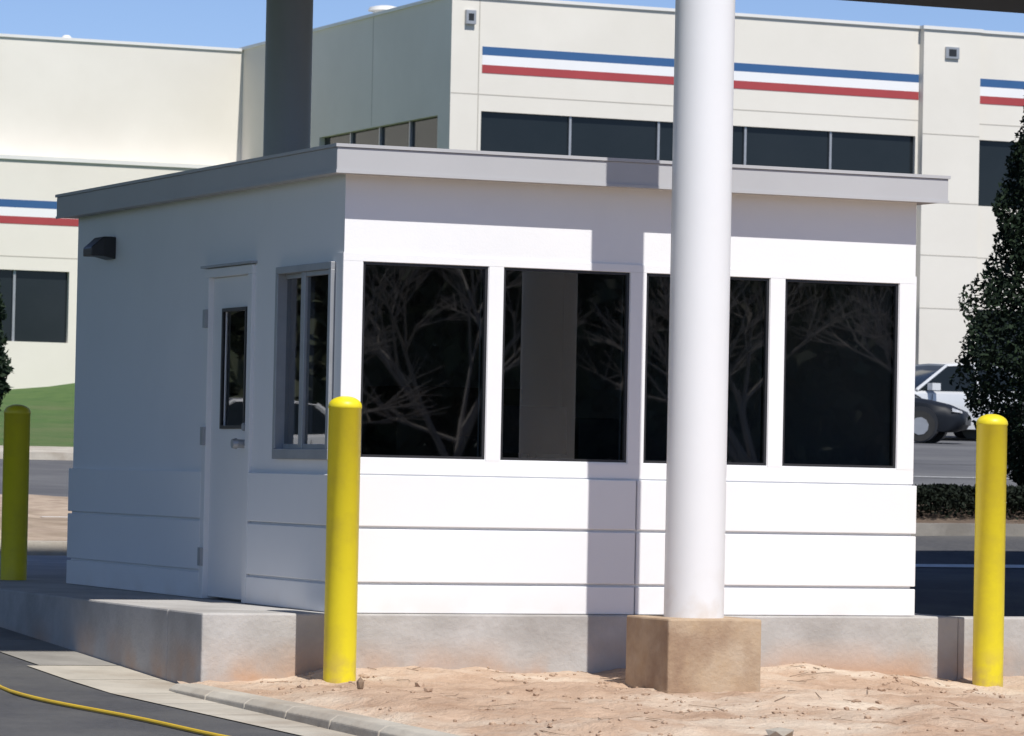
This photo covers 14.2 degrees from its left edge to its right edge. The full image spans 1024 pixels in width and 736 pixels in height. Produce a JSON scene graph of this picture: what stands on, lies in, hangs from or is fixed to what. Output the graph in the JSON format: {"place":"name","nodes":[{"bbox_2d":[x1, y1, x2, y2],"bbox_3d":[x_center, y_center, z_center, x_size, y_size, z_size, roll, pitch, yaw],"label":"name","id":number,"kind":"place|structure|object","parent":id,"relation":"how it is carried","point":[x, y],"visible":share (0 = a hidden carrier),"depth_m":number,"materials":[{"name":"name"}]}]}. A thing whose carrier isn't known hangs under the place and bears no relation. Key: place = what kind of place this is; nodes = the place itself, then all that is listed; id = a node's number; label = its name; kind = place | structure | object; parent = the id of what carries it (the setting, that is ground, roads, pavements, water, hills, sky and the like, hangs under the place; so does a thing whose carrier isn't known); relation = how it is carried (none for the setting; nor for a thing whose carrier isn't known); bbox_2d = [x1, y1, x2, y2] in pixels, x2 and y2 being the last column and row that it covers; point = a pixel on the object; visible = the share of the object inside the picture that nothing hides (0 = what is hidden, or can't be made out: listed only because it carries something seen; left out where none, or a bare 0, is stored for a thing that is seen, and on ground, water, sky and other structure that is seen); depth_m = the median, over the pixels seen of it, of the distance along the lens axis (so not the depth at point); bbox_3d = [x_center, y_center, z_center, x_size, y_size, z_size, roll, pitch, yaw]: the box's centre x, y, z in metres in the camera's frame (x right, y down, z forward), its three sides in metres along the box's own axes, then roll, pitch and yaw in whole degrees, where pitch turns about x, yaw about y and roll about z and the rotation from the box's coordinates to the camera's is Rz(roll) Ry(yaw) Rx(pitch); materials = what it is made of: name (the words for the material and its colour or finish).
{"place":"outdoors","nodes":[
{"label":"outdoors","id":0,"kind":"place"},
{"bbox_2d":[0,445,72,459],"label":"pavement","id":1,"kind":"structure","parent":0,"point":[48,453],"depth_m":85.04,"materials":[{"name":"concrete"}]},
{"bbox_2d":[0,652,300,735],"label":"driveway asphalt","id":2,"kind":"structure","parent":0,"point":[21,716],"depth_m":22.45,"materials":[{"name":"grey asphalt"}]},
{"bbox_2d":[0,627,116,664],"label":"gutter pan","id":3,"kind":"object","parent":2,"relation":"on","point":[27,648],"visible":1,"depth_m":26.69,"materials":[{"name":"concrete"}]},
{"bbox_2d":[0,685,227,735],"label":"yellow line","id":4,"kind":"object","parent":2,"relation":"on","point":[171,725],"visible":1,"depth_m":22.34,"materials":[{"name":"yellow paint"}]},
{"bbox_2d":[27,665,355,735],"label":"gutter pan","id":5,"kind":"object","parent":2,"relation":"on","point":[125,681],"visible":0.71,"depth_m":24.13,"materials":[{"name":"concrete"}]},
{"bbox_2d":[0,383,950,679],"bbox_3d":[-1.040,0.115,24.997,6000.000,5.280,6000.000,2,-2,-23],"label":"ground","id":6,"kind":"structure","parent":0,"point":[50,415],"depth_m":110.60,"materials":[{"name":"green plant"}]},
{"bbox_2d":[0,286,14,411],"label":"evergreen tree","id":7,"kind":"object","parent":6,"relation":"on","point":[5,371],"visible":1,"depth_m":91.95,"materials":[{"name":"green plant"}]},
{"bbox_2d":[0,540,66,555],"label":"lane kerb","id":8,"kind":"structure","parent":6,"relation":"on","point":[55,548],"depth_m":39.11,"materials":[{"name":"concrete"}]},
{"bbox_2d":[0,494,71,540],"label":"gravel bed","id":9,"kind":"object","parent":6,"relation":"on","point":[54,526],"visible":0.1,"depth_m":50.99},
{"bbox_2d":[169,683,459,735],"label":"island kerb","id":10,"kind":"structure","parent":6,"relation":"on","point":[345,722],"depth_m":22.15,"materials":[{"name":"concrete"}]},
{"bbox_2d":[0,0,1023,388],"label":"walls","id":11,"kind":"structure","parent":6,"relation":"on","point":[92,100],"depth_m":120.25,"materials":[{"name":"beige paint"}]},
{"bbox_2d":[0,0,1021,309],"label":"wall joints","id":12,"kind":"object","parent":11,"relation":"attached to","point":[478,94],"depth_m":118.80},
{"bbox_2d":[0,111,1023,369],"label":"windows","id":13,"kind":"structure","parent":11,"relation":"attached to","point":[40,305],"depth_m":118.65,"materials":[{"name":"black glass"}]},
{"bbox_2d":[11,116,831,340],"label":"window mullions","id":14,"kind":"object","parent":13,"relation":"attached to","point":[410,145],"depth_m":117.88,"materials":[{"name":"metal"}]},
{"bbox_2d":[0,55,1023,218],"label":"white stripe","id":15,"kind":"object","parent":11,"relation":"attached to","point":[666,71],"visible":0.62,"depth_m":118.19,"materials":[{"name":"white paint"}]},
{"bbox_2d":[0,65,1023,225],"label":"red stripe","id":16,"kind":"object","parent":11,"relation":"attached to","point":[574,74],"visible":0.62,"depth_m":118.31,"materials":[{"name":"red paint"}]},
{"bbox_2d":[0,46,1023,208],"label":"blue stripe","id":17,"kind":"object","parent":11,"relation":"attached to","point":[665,62],"visible":0.62,"depth_m":118.20,"materials":[{"name":"blue paint"}]},
{"bbox_2d":[0,0,1023,167],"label":"coping","id":18,"kind":"object","parent":11,"relation":"on","point":[79,160],"visible":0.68,"depth_m":121.41,"materials":[{"name":"metal"}]},
{"bbox_2d":[465,9,959,58],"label":"wall vents","id":19,"kind":"object","parent":11,"relation":"attached to","point":[468,21],"depth_m":114.38,"materials":[{"name":"grey metal"}]},
{"bbox_2d":[469,13,956,56],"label":"wall vent grilles","id":20,"kind":"object","parent":19,"relation":"attached to","point":[952,52],"depth_m":120.13,"materials":[{"name":"metal"}]},
{"bbox_2d":[0,555,1023,683],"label":"concrete platform","id":21,"kind":"structure","parent":6,"relation":"on","point":[174,638],"depth_m":25.60,"materials":[{"name":"grey concrete"}]},
{"bbox_2d":[0,404,30,579],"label":"bollard","id":22,"kind":"object","parent":21,"relation":"on","point":[15,489],"visible":1,"depth_m":30.61,"materials":[{"name":"yellow metal"}]},
{"bbox_2d":[55,143,950,615],"bbox_3d":[-0.307,0.167,28.251,4.285,2.850,5.785,2,-2,-23],"label":"guard booth","id":23,"kind":"object","parent":21,"relation":"on","point":[481,337],"visible":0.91,"depth_m":26.34,"materials":[{"name":"paint"}]},
{"bbox_2d":[207,275,247,598],"bbox_3d":[-1.828,0.453,26.884,0.043,2.108,0.770,2,-2,-23],"label":"door leaf","id":24,"kind":"structure","parent":23,"relation":"in","point":[226,462],"depth_m":26.99,"materials":[{"name":"paint"}]},
{"bbox_2d":[272,261,335,459],"bbox_3d":[-1.273,-0.038,25.580,0.095,1.215,0.990,2,-2,-23],"label":"slider window frame","id":25,"kind":"structure","parent":23,"relation":"in","point":[281,449],"depth_m":25.59,"materials":[{"name":"metal"}]},
{"bbox_2d":[360,262,897,467],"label":"front window frames","id":26,"kind":"structure","parent":23,"relation":"in","point":[894,330],"depth_m":25.80,"materials":[{"name":"metal"}]},
{"bbox_2d":[911,523,1023,535],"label":"parking kerb","id":27,"kind":"structure","parent":6,"relation":"on","point":[945,529],"depth_m":44.14,"materials":[{"name":"concrete"}]},
{"bbox_2d":[916,503,1023,523],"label":"planting bed","id":28,"kind":"object","parent":6,"relation":"on","point":[934,518],"visible":0.07,"depth_m":45.36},
{"bbox_2d":[912,483,1023,519],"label":"hedge","id":29,"kind":"object","parent":28,"relation":"on","point":[954,497],"visible":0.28,"depth_m":45.29,"materials":[{"name":"green plant"}]},
{"bbox_2d":[949,95,1023,485],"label":"holly tree","id":30,"kind":"object","parent":28,"relation":"on","point":[1010,233],"visible":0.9,"depth_m":47.17,"materials":[{"name":"green plant"}]},
{"bbox_2d":[0,441,1014,496],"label":"cross road asphalt","id":31,"kind":"structure","parent":0,"point":[49,477],"depth_m":73.71,"materials":[{"name":"grey asphalt"}]},
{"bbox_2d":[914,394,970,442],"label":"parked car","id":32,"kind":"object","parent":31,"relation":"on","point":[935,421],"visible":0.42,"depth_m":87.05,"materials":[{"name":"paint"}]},
{"bbox_2d":[0,0,1023,47],"label":"sky","id":33,"kind":"structure","parent":0,"point":[211,23],"materials":[{"name":"blue"}]},
{"bbox_2d":[178,663,1023,735],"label":"dirt ground","id":34,"kind":"structure","parent":0,"point":[471,685],"depth_m":23.05,"materials":[{"name":"brown soil"}]},
{"bbox_2d":[323,396,361,682],"bbox_3d":[-1.014,1.125,24.447,0.202,1.914,0.202,2,-2,-23],"label":"bollard","id":35,"kind":"object","parent":34,"relation":"on","point":[342,540],"visible":0.94,"depth_m":24.37,"materials":[{"name":"yellow metal"}]},
{"bbox_2d":[357,677,363,688],"bbox_3d":[-0.865,1.805,23.412,0.042,0.087,0.046,2,-2,-23],"label":"dark clod","id":36,"kind":"object","parent":34,"relation":"on","point":[360,683],"visible":1,"depth_m":23.40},
{"bbox_2d":[245,662,1023,735],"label":"pebbles","id":37,"kind":"object","parent":34,"relation":"on","point":[419,683],"visible":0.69,"depth_m":23.52,"materials":[{"name":"stone"}]},
{"bbox_2d":[271,665,1011,734],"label":"fallen twigs","id":38,"kind":"object","parent":34,"relation":"on","point":[716,705],"visible":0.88,"depth_m":23.20,"materials":[{"name":"brown wood"}]},
{"bbox_2d":[263,0,1023,693],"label":"canopy","id":39,"kind":"object","parent":34,"relation":"on","point":[693,640],"visible":0.59,"depth_m":24.60,"materials":[{"name":"metal"}]},
{"bbox_2d":[765,727,793,735],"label":"pale stone","id":40,"kind":"object","parent":34,"relation":"on","point":[779,731],"visible":1,"depth_m":20.81,"materials":[{"name":"stone"}]},
{"bbox_2d":[972,414,1007,686],"bbox_3d":[3.052,1.251,26.201,0.202,1.914,0.202,2,-2,-23],"label":"bollard","id":41,"kind":"object","parent":34,"relation":"on","point":[989,549],"visible":0.97,"depth_m":26.12,"materials":[{"name":"yellow metal"}]},
{"bbox_2d":[941,432,975,440],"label":"car park asphalt","id":42,"kind":"object","parent":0,"point":[950,436],"visible":0.01,"depth_m":94.84,"materials":[{"name":"grey asphalt"}]},
{"bbox_2d":[915,362,1023,441],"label":"parked car","id":43,"kind":"object","parent":42,"relation":"on","point":[932,380],"visible":0.12,"depth_m":93.28,"materials":[{"name":"silver metal"}]},
{"bbox_2d":[912,464,1017,485],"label":"parking lot asphalt","id":44,"kind":"structure","parent":0,"point":[950,474],"depth_m":58.63,"materials":[{"name":"grey asphalt"}]},
{"bbox_2d":[910,536,1023,616],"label":"road","id":45,"kind":"structure","parent":0,"point":[944,591],"depth_m":39.23,"materials":[{"name":"grey asphalt"}]},
{"bbox_2d":[41,476,1023,567],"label":"lane marking","id":46,"kind":"object","parent":45,"relation":"on","point":[960,565],"visible":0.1,"depth_m":41.78,"materials":[{"name":"white paint"}]}
]}

